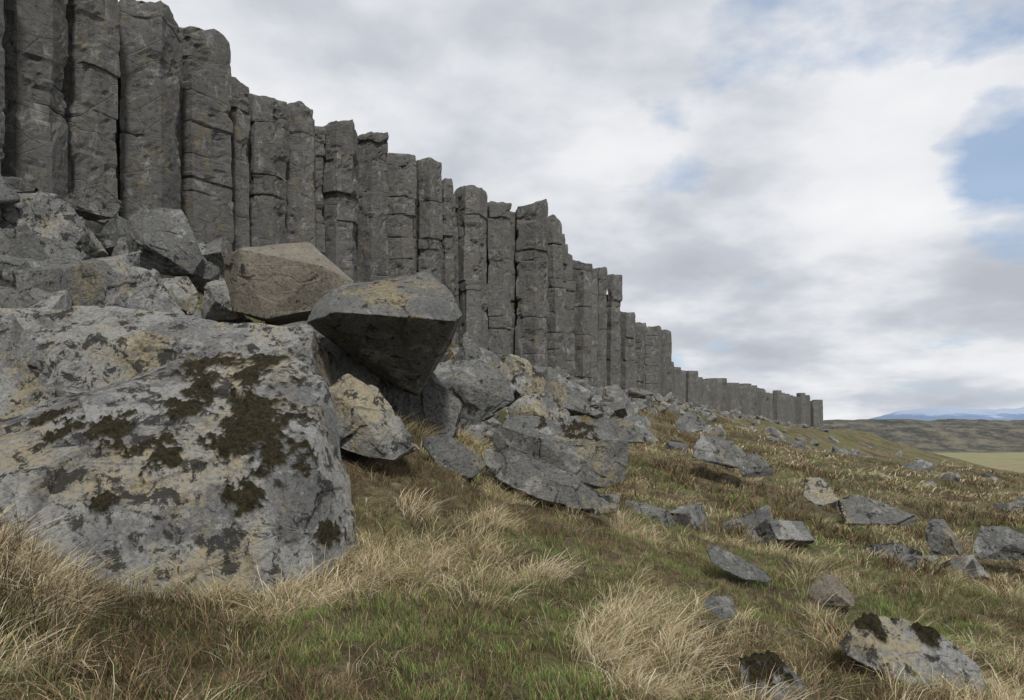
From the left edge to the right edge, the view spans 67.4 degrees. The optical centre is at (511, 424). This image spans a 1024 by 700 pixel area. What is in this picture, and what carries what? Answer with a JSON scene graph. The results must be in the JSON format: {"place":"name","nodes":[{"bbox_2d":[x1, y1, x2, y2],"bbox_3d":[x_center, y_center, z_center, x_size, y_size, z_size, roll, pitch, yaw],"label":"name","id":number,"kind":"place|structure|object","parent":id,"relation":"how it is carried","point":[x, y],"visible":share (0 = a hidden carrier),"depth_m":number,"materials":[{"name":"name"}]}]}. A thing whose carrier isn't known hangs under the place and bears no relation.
{"place":"outdoors","nodes":[
{"label":"outdoors","id":0,"kind":"place"},
{"bbox_2d":[0,0,822,427],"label":"basalt column cliff","id":1,"kind":"structure","parent":0,"point":[132,106],"depth_m":25.17,"materials":[{"name":"grey stone"}]},
{"bbox_2d":[0,275,1023,699],"bbox_3d":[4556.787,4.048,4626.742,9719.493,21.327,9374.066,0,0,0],"label":"ground","id":2,"kind":"structure","parent":0,"point":[984,445],"depth_m":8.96,"materials":[{"name":"green plant"}]},
{"bbox_2d":[0,286,22,308],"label":"boulder","id":3,"kind":"object","parent":2,"relation":"on","point":[10,297],"visible":0.15,"depth_m":10.96,"materials":[{"name":"grey stone"}]},
{"bbox_2d":[1,228,94,266],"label":"boulder","id":4,"kind":"object","parent":2,"relation":"on","point":[58,250],"visible":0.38,"depth_m":12.53,"materials":[{"name":"grey stone"}]},
{"bbox_2d":[0,187,107,257],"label":"boulder","id":5,"kind":"object","parent":2,"relation":"on","point":[38,212],"visible":0.61,"depth_m":13.72,"materials":[{"name":"grey stone"}]},
{"bbox_2d":[63,185,124,220],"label":"boulder","id":6,"kind":"object","parent":2,"relation":"on","point":[97,203],"visible":0.94,"depth_m":15.23,"materials":[{"name":"grey stone"}]},
{"bbox_2d":[0,482,232,678],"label":"dead stems","id":7,"kind":"object","parent":2,"relation":"on","point":[121,613],"visible":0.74,"depth_m":4.98,"materials":[{"name":"beige plant"}]},
{"bbox_2d":[111,235,128,256],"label":"boulder","id":8,"kind":"object","parent":2,"relation":"on","point":[121,247],"visible":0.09,"depth_m":14.63,"materials":[{"name":"grey stone"}]},
{"bbox_2d":[93,266,184,314],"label":"boulder","id":9,"kind":"object","parent":2,"relation":"on","point":[138,286],"visible":0.49,"depth_m":11.23,"materials":[{"name":"grey stone"}]},
{"bbox_2d":[126,206,204,277],"bbox_3d":[-6.097,-3.237,13.678,1.308,1.237,1.265,0,0,0],"label":"boulder","id":10,"kind":"object","parent":2,"relation":"on","point":[164,240],"visible":0.91,"depth_m":13.36,"materials":[{"name":"grey stone"}]},
{"bbox_2d":[0,306,336,415],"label":"boulder","id":11,"kind":"object","parent":2,"relation":"on","point":[90,348],"visible":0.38,"depth_m":9.66,"materials":[{"name":"grey stone"}]},
{"bbox_2d":[0,351,355,598],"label":"boulder","id":12,"kind":"object","parent":2,"relation":"on","point":[234,459],"visible":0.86,"depth_m":6.64,"materials":[{"name":"grey stone"}]},
{"bbox_2d":[161,276,199,314],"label":"boulder","id":13,"kind":"object","parent":2,"relation":"on","point":[183,291],"visible":0.59,"depth_m":11.93,"materials":[{"name":"grey stone"}]},
{"bbox_2d":[201,280,243,319],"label":"boulder","id":14,"kind":"object","parent":2,"relation":"on","point":[216,303],"visible":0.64,"depth_m":12.07,"materials":[{"name":"grey stone"}]},
{"bbox_2d":[223,242,353,325],"bbox_3d":[-3.611,-2.357,12.525,2.043,1.480,1.769,0,0,0],"label":"boulder","id":15,"kind":"object","parent":2,"relation":"on","point":[281,284],"visible":0.87,"depth_m":11.86,"materials":[{"name":"stone"}]},
{"bbox_2d":[321,340,386,397],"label":"boulder","id":16,"kind":"object","parent":2,"relation":"on","point":[347,363],"visible":0.19,"depth_m":11.46,"materials":[{"name":"grey stone"}]},
{"bbox_2d":[329,374,419,460],"bbox_3d":[-1.731,-0.103,9.654,1.189,1.072,0.942,0,0,0],"label":"boulder","id":17,"kind":"object","parent":2,"relation":"on","point":[370,423],"visible":0.89,"depth_m":9.30,"materials":[{"name":"beige stone"}]},
{"bbox_2d":[381,373,461,435],"bbox_3d":[-1.594,-0.282,12.613,1.596,1.255,1.249,0,0,0],"label":"boulder","id":18,"kind":"object","parent":2,"relation":"on","point":[437,400],"visible":0.47,"depth_m":12.14,"materials":[{"name":"grey stone"}]},
{"bbox_2d":[307,269,461,395],"bbox_3d":[-1.786,-1.378,11.150,2.196,1.887,1.999,0,0,0],"label":"boulder","id":19,"kind":"object","parent":18,"relation":"on","point":[397,333],"visible":1,"depth_m":10.68,"materials":[{"name":"grey stone"}]},
{"bbox_2d":[433,360,514,421],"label":"boulder","id":20,"kind":"object","parent":18,"relation":"on","point":[480,390],"visible":0.61,"depth_m":13.37,"materials":[{"name":"grey stone"}]},
{"bbox_2d":[422,434,485,479],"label":"boulder","id":21,"kind":"object","parent":2,"relation":"on","point":[450,451],"visible":0.97,"depth_m":10.42,"materials":[{"name":"grey stone"}]},
{"bbox_2d":[455,332,486,363],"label":"boulder","id":22,"kind":"object","parent":2,"relation":"on","point":[469,348],"visible":0.62,"depth_m":15.43,"materials":[{"name":"grey stone"}]},
{"bbox_2d":[0,176,1023,580],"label":"talus rocks","id":23,"kind":"object","parent":2,"relation":"on","point":[66,284],"visible":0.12,"depth_m":15.60,"materials":[{"name":"grey stone"}]},
{"bbox_2d":[0,422,1023,699],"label":"green grass","id":24,"kind":"structure","parent":2,"relation":"on","point":[570,674],"depth_m":5.79,"materials":[{"name":"green plant"}]},
{"bbox_2d":[0,411,1023,699],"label":"dry grass","id":25,"kind":"structure","parent":2,"relation":"on","point":[621,601],"depth_m":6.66,"materials":[{"name":"beige plant"}]},
{"bbox_2d":[499,354,544,406],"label":"boulder","id":26,"kind":"object","parent":2,"relation":"on","point":[524,377],"visible":0.7,"depth_m":15.90,"materials":[{"name":"beige stone"}]},
{"bbox_2d":[507,393,569,421],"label":"boulder","id":27,"kind":"object","parent":2,"relation":"on","point":[547,406],"visible":0.73,"depth_m":14.48,"materials":[{"name":"grey stone"}]},
{"bbox_2d":[484,449,618,514],"bbox_3d":[0.564,0.818,11.082,1.935,0.937,0.582,0,0,0],"label":"boulder","id":28,"kind":"object","parent":2,"relation":"on","point":[522,471],"visible":0.99,"depth_m":10.92,"materials":[{"name":"grey stone"}]},
{"bbox_2d":[492,415,628,488],"bbox_3d":[0.794,0.433,12.840,2.225,1.194,1.604,0,0,0],"label":"boulder","id":29,"kind":"object","parent":2,"relation":"on","point":[593,456],"visible":0.77,"depth_m":12.32,"materials":[{"name":"grey stone"}]},
{"bbox_2d":[544,377,591,415],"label":"boulder","id":30,"kind":"object","parent":2,"relation":"on","point":[569,396],"visible":0.7,"depth_m":16.86,"materials":[{"name":"grey stone"}]},
{"bbox_2d":[196,293,1023,594],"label":"dry grass","id":31,"kind":"structure","parent":2,"relation":"on","point":[708,507],"depth_m":19.75,"materials":[{"name":"beige plant"}]},
{"bbox_2d":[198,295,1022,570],"bbox_3d":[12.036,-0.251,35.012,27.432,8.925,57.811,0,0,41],"label":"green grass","id":32,"kind":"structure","parent":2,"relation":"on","point":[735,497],"depth_m":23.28,"materials":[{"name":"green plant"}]},
{"bbox_2d":[585,417,643,443],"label":"boulder","id":33,"kind":"object","parent":2,"relation":"on","point":[624,430],"visible":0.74,"depth_m":19.44,"materials":[{"name":"grey stone"}]},
{"bbox_2d":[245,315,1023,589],"bbox_3d":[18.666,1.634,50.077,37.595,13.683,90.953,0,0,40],"label":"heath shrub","id":34,"kind":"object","parent":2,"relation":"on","point":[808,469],"visible":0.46,"depth_m":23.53,"materials":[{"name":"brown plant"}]},
{"bbox_2d":[675,411,712,432],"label":"boulder","id":35,"kind":"object","parent":2,"relation":"on","point":[689,422],"visible":1,"depth_m":30.96,"materials":[{"name":"grey stone"}]},
{"bbox_2d":[692,434,746,468],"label":"boulder","id":36,"kind":"object","parent":2,"relation":"on","point":[720,451],"visible":0.9,"depth_m":25.96,"materials":[{"name":"grey stone"}]},
{"bbox_2d":[703,594,736,619],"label":"boulder","id":37,"kind":"object","parent":2,"relation":"on","point":[725,612],"visible":0.97,"depth_m":7.19,"materials":[{"name":"grey stone"}]},
{"bbox_2d":[450,352,1023,499],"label":"dry grass","id":38,"kind":"structure","parent":2,"relation":"on","point":[871,473],"depth_m":37.20,"materials":[{"name":"beige plant"}]},
{"bbox_2d":[706,544,771,582],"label":"boulder","id":39,"kind":"object","parent":2,"relation":"on","point":[732,563],"visible":1,"depth_m":8.97,"materials":[{"name":"grey stone"}]},
{"bbox_2d":[739,452,772,476],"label":"boulder","id":40,"kind":"object","parent":2,"relation":"on","point":[753,464],"visible":1,"depth_m":25.18,"materials":[{"name":"grey stone"}]},
{"bbox_2d":[739,650,805,699],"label":"boulder","id":41,"kind":"object","parent":2,"relation":"on","point":[756,661],"visible":0.81,"depth_m":5.58,"materials":[{"name":"grey stone"}]},
{"bbox_2d":[803,477,839,506],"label":"boulder","id":42,"kind":"object","parent":2,"relation":"on","point":[818,491],"visible":1,"depth_m":19.97,"materials":[{"name":"grey stone"}]},
{"bbox_2d":[808,573,854,606],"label":"boulder","id":43,"kind":"object","parent":2,"relation":"on","point":[824,587],"visible":0.99,"depth_m":8.72,"materials":[{"name":"grey stone"}]},
{"bbox_2d":[837,494,914,524],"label":"boulder","id":44,"kind":"object","parent":2,"relation":"on","point":[857,509],"visible":1,"depth_m":19.94,"materials":[{"name":"grey stone"}]},
{"bbox_2d":[839,612,988,695],"bbox_3d":[3.378,1.963,6.493,1.256,0.657,0.558,0,0,0],"label":"boulder","id":45,"kind":"object","parent":2,"relation":"on","point":[906,643],"visible":0.77,"depth_m":6.50,"materials":[{"name":"grey stone"}]},
{"bbox_2d":[925,519,960,556],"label":"boulder","id":46,"kind":"object","parent":2,"relation":"on","point":[941,539],"visible":1,"depth_m":15.37,"materials":[{"name":"grey stone"}]},
{"bbox_2d":[973,526,1023,559],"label":"boulder","id":47,"kind":"object","parent":2,"relation":"on","point":[998,542],"visible":1,"depth_m":15.86,"materials":[{"name":"grey stone"}]},
{"bbox_2d":[118,0,1023,419],"label":"sky","id":48,"kind":"structure","parent":0,"point":[823,200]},
{"bbox_2d":[870,407,1023,420],"bbox_3d":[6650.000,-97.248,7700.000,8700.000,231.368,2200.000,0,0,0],"label":"mountain range","id":49,"kind":"structure","parent":0,"point":[930,414],"depth_m":7232.89,"materials":[{"name":"blue"}]}
]}

